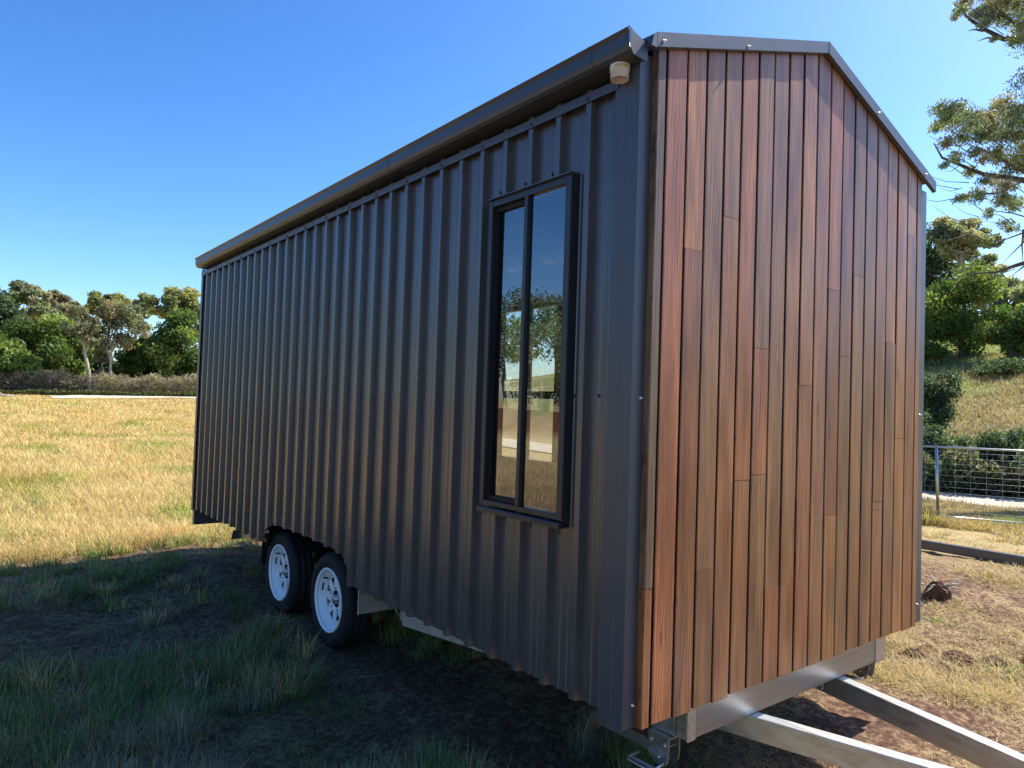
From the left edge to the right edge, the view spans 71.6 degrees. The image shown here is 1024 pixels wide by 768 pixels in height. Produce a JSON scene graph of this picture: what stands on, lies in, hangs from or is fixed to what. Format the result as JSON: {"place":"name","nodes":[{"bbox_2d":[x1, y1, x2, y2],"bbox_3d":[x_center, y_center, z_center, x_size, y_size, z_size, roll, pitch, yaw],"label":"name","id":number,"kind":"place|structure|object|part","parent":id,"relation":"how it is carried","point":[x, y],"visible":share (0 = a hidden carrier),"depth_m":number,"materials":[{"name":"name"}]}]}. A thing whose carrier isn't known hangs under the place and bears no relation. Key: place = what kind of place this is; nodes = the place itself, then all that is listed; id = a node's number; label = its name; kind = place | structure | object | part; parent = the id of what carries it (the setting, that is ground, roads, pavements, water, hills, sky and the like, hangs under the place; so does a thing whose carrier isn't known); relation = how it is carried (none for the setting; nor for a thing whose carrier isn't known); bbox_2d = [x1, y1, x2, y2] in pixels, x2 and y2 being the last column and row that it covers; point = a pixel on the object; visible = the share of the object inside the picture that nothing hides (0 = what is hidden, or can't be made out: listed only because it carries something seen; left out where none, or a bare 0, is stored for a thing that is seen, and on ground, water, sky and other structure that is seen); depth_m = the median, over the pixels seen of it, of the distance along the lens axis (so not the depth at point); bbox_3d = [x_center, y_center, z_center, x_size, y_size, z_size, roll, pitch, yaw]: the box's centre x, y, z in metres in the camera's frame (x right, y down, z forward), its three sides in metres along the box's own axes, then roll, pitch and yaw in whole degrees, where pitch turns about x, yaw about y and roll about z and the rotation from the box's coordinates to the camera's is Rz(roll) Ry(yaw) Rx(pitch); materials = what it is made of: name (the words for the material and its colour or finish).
{"place":"outdoors","nodes":[
{"label":"outdoors","id":0,"kind":"place"},
{"bbox_2d":[0,393,19,396],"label":"fallen log","id":1,"kind":"object","parent":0,"point":[1,394],"visible":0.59,"depth_m":48.97,"materials":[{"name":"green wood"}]},
{"bbox_2d":[47,394,195,397],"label":"farm track","id":2,"kind":"structure","parent":0,"point":[80,396],"depth_m":52.97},
{"bbox_2d":[0,340,1023,767],"bbox_3d":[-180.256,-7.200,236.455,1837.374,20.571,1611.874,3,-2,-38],"label":"ground","id":3,"kind":"structure","parent":0,"point":[832,714],"depth_m":4.11,"materials":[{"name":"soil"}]},
{"bbox_2d":[0,288,29,333],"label":"leafy tree","id":4,"kind":"object","parent":3,"relation":"on","point":[9,310],"visible":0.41,"depth_m":61.49,"materials":[{"name":"green plant"}]},
{"bbox_2d":[0,333,43,387],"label":"leafy tree","id":5,"kind":"object","parent":3,"relation":"on","point":[15,354],"visible":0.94,"depth_m":52.97,"materials":[{"name":"green plant"}]},
{"bbox_2d":[5,280,52,320],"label":"gum tree","id":6,"kind":"object","parent":3,"relation":"on","point":[24,292],"visible":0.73,"depth_m":68.52,"materials":[{"name":"green plant"}]},
{"bbox_2d":[0,310,94,386],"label":"leafy tree","id":7,"kind":"object","parent":3,"relation":"on","point":[51,344],"visible":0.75,"depth_m":57.22,"materials":[{"name":"green plant"}]},
{"bbox_2d":[41,289,72,315],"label":"gum tree","id":8,"kind":"object","parent":3,"relation":"on","point":[61,298],"visible":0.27,"depth_m":73.60,"materials":[{"name":"green plant"}]},
{"bbox_2d":[50,300,98,323],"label":"gum tree","id":9,"kind":"object","parent":3,"relation":"on","point":[61,307],"visible":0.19,"depth_m":67.27,"materials":[{"name":"green plant"}]},
{"bbox_2d":[59,303,104,388],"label":"gum tree","id":10,"kind":"object","parent":3,"relation":"on","point":[86,331],"visible":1,"depth_m":54.54,"materials":[{"name":"green plant"}]},
{"bbox_2d":[0,388,195,396],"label":"greenery","id":11,"kind":"object","parent":3,"relation":"on","point":[35,391],"visible":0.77,"depth_m":54.28,"materials":[{"name":"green plant"}]},
{"bbox_2d":[0,365,196,394],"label":"dry brush","id":12,"kind":"object","parent":3,"relation":"on","point":[48,380],"visible":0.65,"depth_m":55.59,"materials":[{"name":"brown plant"}]},
{"bbox_2d":[80,349,116,388],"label":"shrub","id":13,"kind":"object","parent":3,"relation":"on","point":[95,366],"visible":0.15,"depth_m":62.11,"materials":[{"name":"green plant"}]},
{"bbox_2d":[92,343,113,385],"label":"gum tree","id":14,"kind":"object","parent":3,"relation":"on","point":[103,358],"visible":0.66,"depth_m":56.81,"materials":[{"name":"green plant"}]},
{"bbox_2d":[82,290,132,351],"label":"gum tree","id":15,"kind":"object","parent":3,"relation":"on","point":[94,298],"visible":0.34,"depth_m":70.20,"materials":[{"name":"green plant"}]},
{"bbox_2d":[0,392,242,563],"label":"dry field grass","id":16,"kind":"structure","parent":3,"relation":"on","point":[29,463],"depth_m":12.73,"materials":[{"name":"yellow plant"}]},
{"bbox_2d":[92,298,150,389],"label":"gum tree","id":17,"kind":"object","parent":3,"relation":"on","point":[130,317],"visible":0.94,"depth_m":56.49,"materials":[{"name":"green plant"}]},
{"bbox_2d":[108,360,144,390],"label":"shrub","id":18,"kind":"object","parent":3,"relation":"on","point":[124,374],"visible":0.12,"depth_m":63.69,"materials":[{"name":"green plant"}]},
{"bbox_2d":[113,335,151,375],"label":"leafy tree","id":19,"kind":"object","parent":3,"relation":"on","point":[131,361],"visible":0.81,"depth_m":61.80,"materials":[{"name":"green plant"}]},
{"bbox_2d":[130,292,154,339],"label":"gum tree","id":20,"kind":"object","parent":3,"relation":"on","point":[139,301],"visible":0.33,"depth_m":79.66,"materials":[{"name":"green plant"}]},
{"bbox_2d":[141,363,175,390],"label":"shrub","id":21,"kind":"object","parent":3,"relation":"on","point":[150,369],"visible":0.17,"depth_m":64.32,"materials":[{"name":"green plant"}]},
{"bbox_2d":[142,306,198,389],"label":"leafy tree","id":22,"kind":"object","parent":3,"relation":"on","point":[172,342],"visible":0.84,"depth_m":60.44,"materials":[{"name":"green plant"}]},
{"bbox_2d":[142,285,200,319],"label":"gum tree","id":23,"kind":"object","parent":3,"relation":"on","point":[172,298],"visible":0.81,"depth_m":69.42,"materials":[{"name":"green plant"}]},
{"bbox_2d":[192,316,199,340],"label":"gum tree","id":24,"kind":"object","parent":3,"relation":"on","point":[196,326],"visible":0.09,"depth_m":83.06,"materials":[{"name":"green plant"}]},
{"bbox_2d":[0,523,667,767],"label":"grass tufts","id":25,"kind":"object","parent":3,"relation":"on","point":[163,730],"visible":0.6,"depth_m":3.89,"materials":[{"name":"green plant"}]},
{"bbox_2d":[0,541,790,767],"bbox_3d":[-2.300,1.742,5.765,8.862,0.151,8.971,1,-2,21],"label":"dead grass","id":26,"kind":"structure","parent":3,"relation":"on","point":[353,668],"depth_m":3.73,"materials":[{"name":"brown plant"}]},
{"bbox_2d":[504,313,543,379],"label":"leafy tree","id":27,"kind":"object","parent":3,"relation":"on","point":[513,354],"visible":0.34,"depth_m":61.53,"materials":[{"name":"green plant"}]},
{"bbox_2d":[512,307,555,364],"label":"leafy tree","id":28,"kind":"object","parent":3,"relation":"on","point":[544,321],"visible":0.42,"depth_m":57.22,"materials":[{"name":"green plant"}]},
{"bbox_2d":[191,25,1023,767],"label":"tiny house trailer","id":29,"kind":"object","parent":3,"relation":"on","point":[713,251],"visible":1,"depth_m":3.23,"materials":[{"name":"metal"}]},
{"bbox_3d":[0.077,-0.138,3.042,0.112,1.420,0.558,3,-2,-38],"label":"window","id":30,"kind":"part","parent":29,"relation":"part of","materials":[{"name":"black plastic"}]},
{"bbox_3d":[0.165,-0.001,6.754,0.065,1.500,0.940,3,-2,-38],"label":"window","id":31,"kind":"part","parent":29,"relation":"part of","materials":[{"name":"clear glass"}]},
{"bbox_2d":[553,524,1023,767],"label":"straw litter","id":32,"kind":"object","parent":3,"relation":"on","point":[903,698],"visible":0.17,"depth_m":4.07,"materials":[{"name":"beige plant"}]},
{"bbox_2d":[902,647,927,658],"bbox_3d":[2.801,1.868,4.942,0.148,0.061,0.157,2,-2,-13],"label":"earth clod","id":33,"kind":"object","parent":3,"relation":"on","point":[909,651],"visible":0.81,"depth_m":4.91,"materials":[{"name":"brown soil"}]},
{"bbox_2d":[919,644,937,652],"bbox_3d":[2.978,1.890,5.079,0.120,0.048,0.126,1,-2,18],"label":"earth clod","id":34,"kind":"object","parent":3,"relation":"on","point":[933,649],"visible":0.62,"depth_m":5.05,"materials":[{"name":"brown soil"}]},
{"bbox_2d":[923,407,938,428],"bbox_3d":[10.071,1.394,18.409,1.436,2.837,1.763,3,-2,-38],"label":"shrub","id":35,"kind":"object","parent":3,"relation":"on","point":[927,415],"visible":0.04,"depth_m":18.02,"materials":[{"name":"green plant"}]},
{"bbox_2d":[850,523,1023,717],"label":"straw grass","id":36,"kind":"structure","parent":3,"relation":"on","point":[966,693],"depth_m":4.78,"materials":[{"name":"beige plant"}]},
{"bbox_2d":[924,339,953,367],"bbox_3d":[18.263,-1.203,31.116,1.760,1.583,1.875,3,-2,-38],"label":"shrub","id":37,"kind":"object","parent":3,"relation":"on","point":[936,351],"visible":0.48,"depth_m":30.73,"materials":[{"name":"green plant"}]},
{"bbox_2d":[921,573,964,600],"bbox_3d":[3.889,1.876,6.483,0.385,0.220,0.417,3,-2,-38],"label":"root clump","id":38,"kind":"object","parent":3,"relation":"on","point":[939,591],"visible":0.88,"depth_m":6.43,"materials":[{"name":"brown wood"}]},
{"bbox_2d":[923,366,967,429],"bbox_3d":[11.164,1.048,18.855,1.536,3.099,1.462,3,-2,-38],"label":"shrub","id":39,"kind":"object","parent":3,"relation":"on","point":[938,404],"visible":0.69,"depth_m":18.64,"materials":[{"name":"green plant"}]},
{"bbox_2d":[923,423,969,487],"bbox_3d":[10.027,1.845,16.622,1.269,1.868,1.263,3,-2,-38],"label":"shrub","id":40,"kind":"object","parent":3,"relation":"on","point":[934,435],"visible":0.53,"depth_m":16.51,"materials":[{"name":"green plant"}]},
{"bbox_2d":[935,662,957,675],"bbox_3d":[2.872,1.880,4.687,0.132,0.056,0.140,1,-2,17],"label":"earth clod","id":41,"kind":"object","parent":3,"relation":"on","point":[950,669],"visible":0.44,"depth_m":4.66,"materials":[{"name":"brown soil"}]},
{"bbox_2d":[925,222,971,342],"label":"gum tree","id":42,"kind":"object","parent":3,"relation":"on","point":[936,264],"visible":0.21,"depth_m":42.08,"materials":[{"name":"green plant"}]},
{"bbox_2d":[942,650,978,667],"bbox_3d":[3.062,1.875,4.864,0.215,0.084,0.235,3,-2,-38],"label":"earth clod","id":43,"kind":"object","parent":3,"relation":"on","point":[964,656],"visible":0.61,"depth_m":4.81,"materials":[{"name":"brown soil"}]},
{"bbox_2d":[926,214,1005,346],"bbox_3d":[25.282,-5.669,39.682,3.578,7.957,3.569,3,-2,-38],"label":"gum tree","id":44,"kind":"object","parent":3,"relation":"on","point":[949,227],"visible":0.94,"depth_m":39.34,"materials":[{"name":"green plant"}]},
{"bbox_2d":[924,259,1010,357],"bbox_3d":[20.296,-3.171,32.429,4.717,4.461,4.831,3,-2,-38],"label":"leafy tree","id":45,"kind":"object","parent":3,"relation":"on","point":[945,322],"visible":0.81,"depth_m":31.48,"materials":[{"name":"green plant"}]},
{"bbox_2d":[921,539,1023,565],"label":"steel beam","id":46,"kind":"structure","parent":3,"relation":"on","point":[966,551],"depth_m":8.38,"materials":[{"name":"metal"}]},
{"bbox_2d":[922,426,1023,499],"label":"bank undergrowth","id":47,"kind":"object","parent":3,"relation":"on","point":[958,480],"visible":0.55,"depth_m":15.43,"materials":[{"name":"green plant"}]},
{"bbox_2d":[923,445,1023,523],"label":"gate","id":48,"kind":"structure","parent":3,"relation":"on","point":[937,475],"depth_m":11.50,"materials":[{"name":"metal"}]},
{"bbox_2d":[924,341,1023,439],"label":"hill grass","id":49,"kind":"structure","parent":3,"relation":"on","point":[1018,379],"depth_m":24.28,"materials":[{"name":"plant"}]},
{"bbox_2d":[952,433,996,484],"bbox_3d":[10.839,1.962,16.640,1.295,1.692,1.406,1,-2,16],"label":"shrub","id":50,"kind":"object","parent":3,"relation":"on","point":[962,439],"visible":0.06,"depth_m":16.54,"materials":[{"name":"green plant"}]},
{"bbox_2d":[926,0,1023,276],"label":"gum tree","id":51,"kind":"object","parent":3,"relation":"on","point":[1010,115],"visible":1,"depth_m":16.50,"materials":[{"name":"green plant"}]},
{"bbox_2d":[966,678,983,686],"bbox_3d":[2.921,1.883,4.478,0.127,0.047,0.122,3,-2,-38],"label":"earth clod","id":52,"kind":"object","parent":3,"relation":"on","point":[976,680],"visible":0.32,"depth_m":4.45,"materials":[{"name":"brown soil"}]},
{"bbox_2d":[966,368,1004,375],"bbox_3d":[18.356,-0.353,27.628,1.557,0.669,1.193,11,-9,-78],"label":"shrub","id":53,"kind":"object","parent":3,"relation":"on","point":[976,372],"visible":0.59,"depth_m":27.29,"materials":[{"name":"green plant"}]},
{"bbox_2d":[965,253,1009,309],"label":"gum tree","id":54,"kind":"object","parent":3,"relation":"on","point":[992,258],"visible":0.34,"depth_m":43.30,"materials":[{"name":"green plant"}]},
{"bbox_2d":[972,454,1010,494],"bbox_3d":[10.534,2.143,15.509,0.821,1.234,0.711,2,-2,-1],"label":"shrub","id":55,"kind":"object","parent":3,"relation":"on","point":[1002,458],"visible":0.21,"depth_m":15.44,"materials":[{"name":"green plant"}]},
{"bbox_2d":[981,655,1008,666],"bbox_3d":[3.308,1.897,4.866,0.167,0.058,0.160,3,-2,-38],"label":"earth clod","id":56,"kind":"object","parent":3,"relation":"on","point":[1000,660],"visible":0.4,"depth_m":4.84,"materials":[{"name":"brown soil"}]},
{"bbox_2d":[968,302,1023,358],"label":"leafy tree","id":57,"kind":"object","parent":3,"relation":"on","point":[1006,333],"visible":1,"depth_m":29.27,"materials":[{"name":"green plant"}]},
{"bbox_2d":[968,429,1023,466],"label":"shrub","id":58,"kind":"object","parent":3,"relation":"on","point":[992,440],"visible":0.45,"depth_m":15.75,"materials":[{"name":"green plant"}]},
{"bbox_2d":[969,356,1023,374],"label":"shrub","id":59,"kind":"object","parent":3,"relation":"on","point":[1006,365],"visible":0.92,"depth_m":26.66,"materials":[{"name":"green plant"}]},
{"bbox_2d":[970,275,1023,310],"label":"gum tree","id":60,"kind":"object","parent":3,"relation":"on","point":[1012,281],"visible":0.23,"depth_m":56.59,"materials":[{"name":"green plant"}]},
{"bbox_2d":[995,426,1023,461],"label":"shrub","id":61,"kind":"object","parent":3,"relation":"on","point":[1014,438],"visible":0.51,"depth_m":15.71,"materials":[{"name":"green plant"}]},
{"bbox_2d":[1006,284,1023,307],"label":"gum tree","id":62,"kind":"object","parent":3,"relation":"on","point":[1016,294],"visible":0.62,"depth_m":54.08,"materials":[{"name":"green plant"}]},
{"bbox_2d":[0,0,1023,379],"label":"sky","id":63,"kind":"structure","parent":0,"point":[139,138],"materials":[{"name":"blue"}]},
{"bbox_2d":[502,438,1023,508],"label":"gravel road","id":64,"kind":"structure","parent":0,"point":[547,448],"depth_m":15.12,"materials":[{"name":"grey gravel"}]},
{"bbox_2d":[922,496,1023,535],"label":"verge grass","id":65,"kind":"structure","parent":0,"point":[953,508],"depth_m":11.50,"materials":[{"name":"yellow plant"}]}
]}

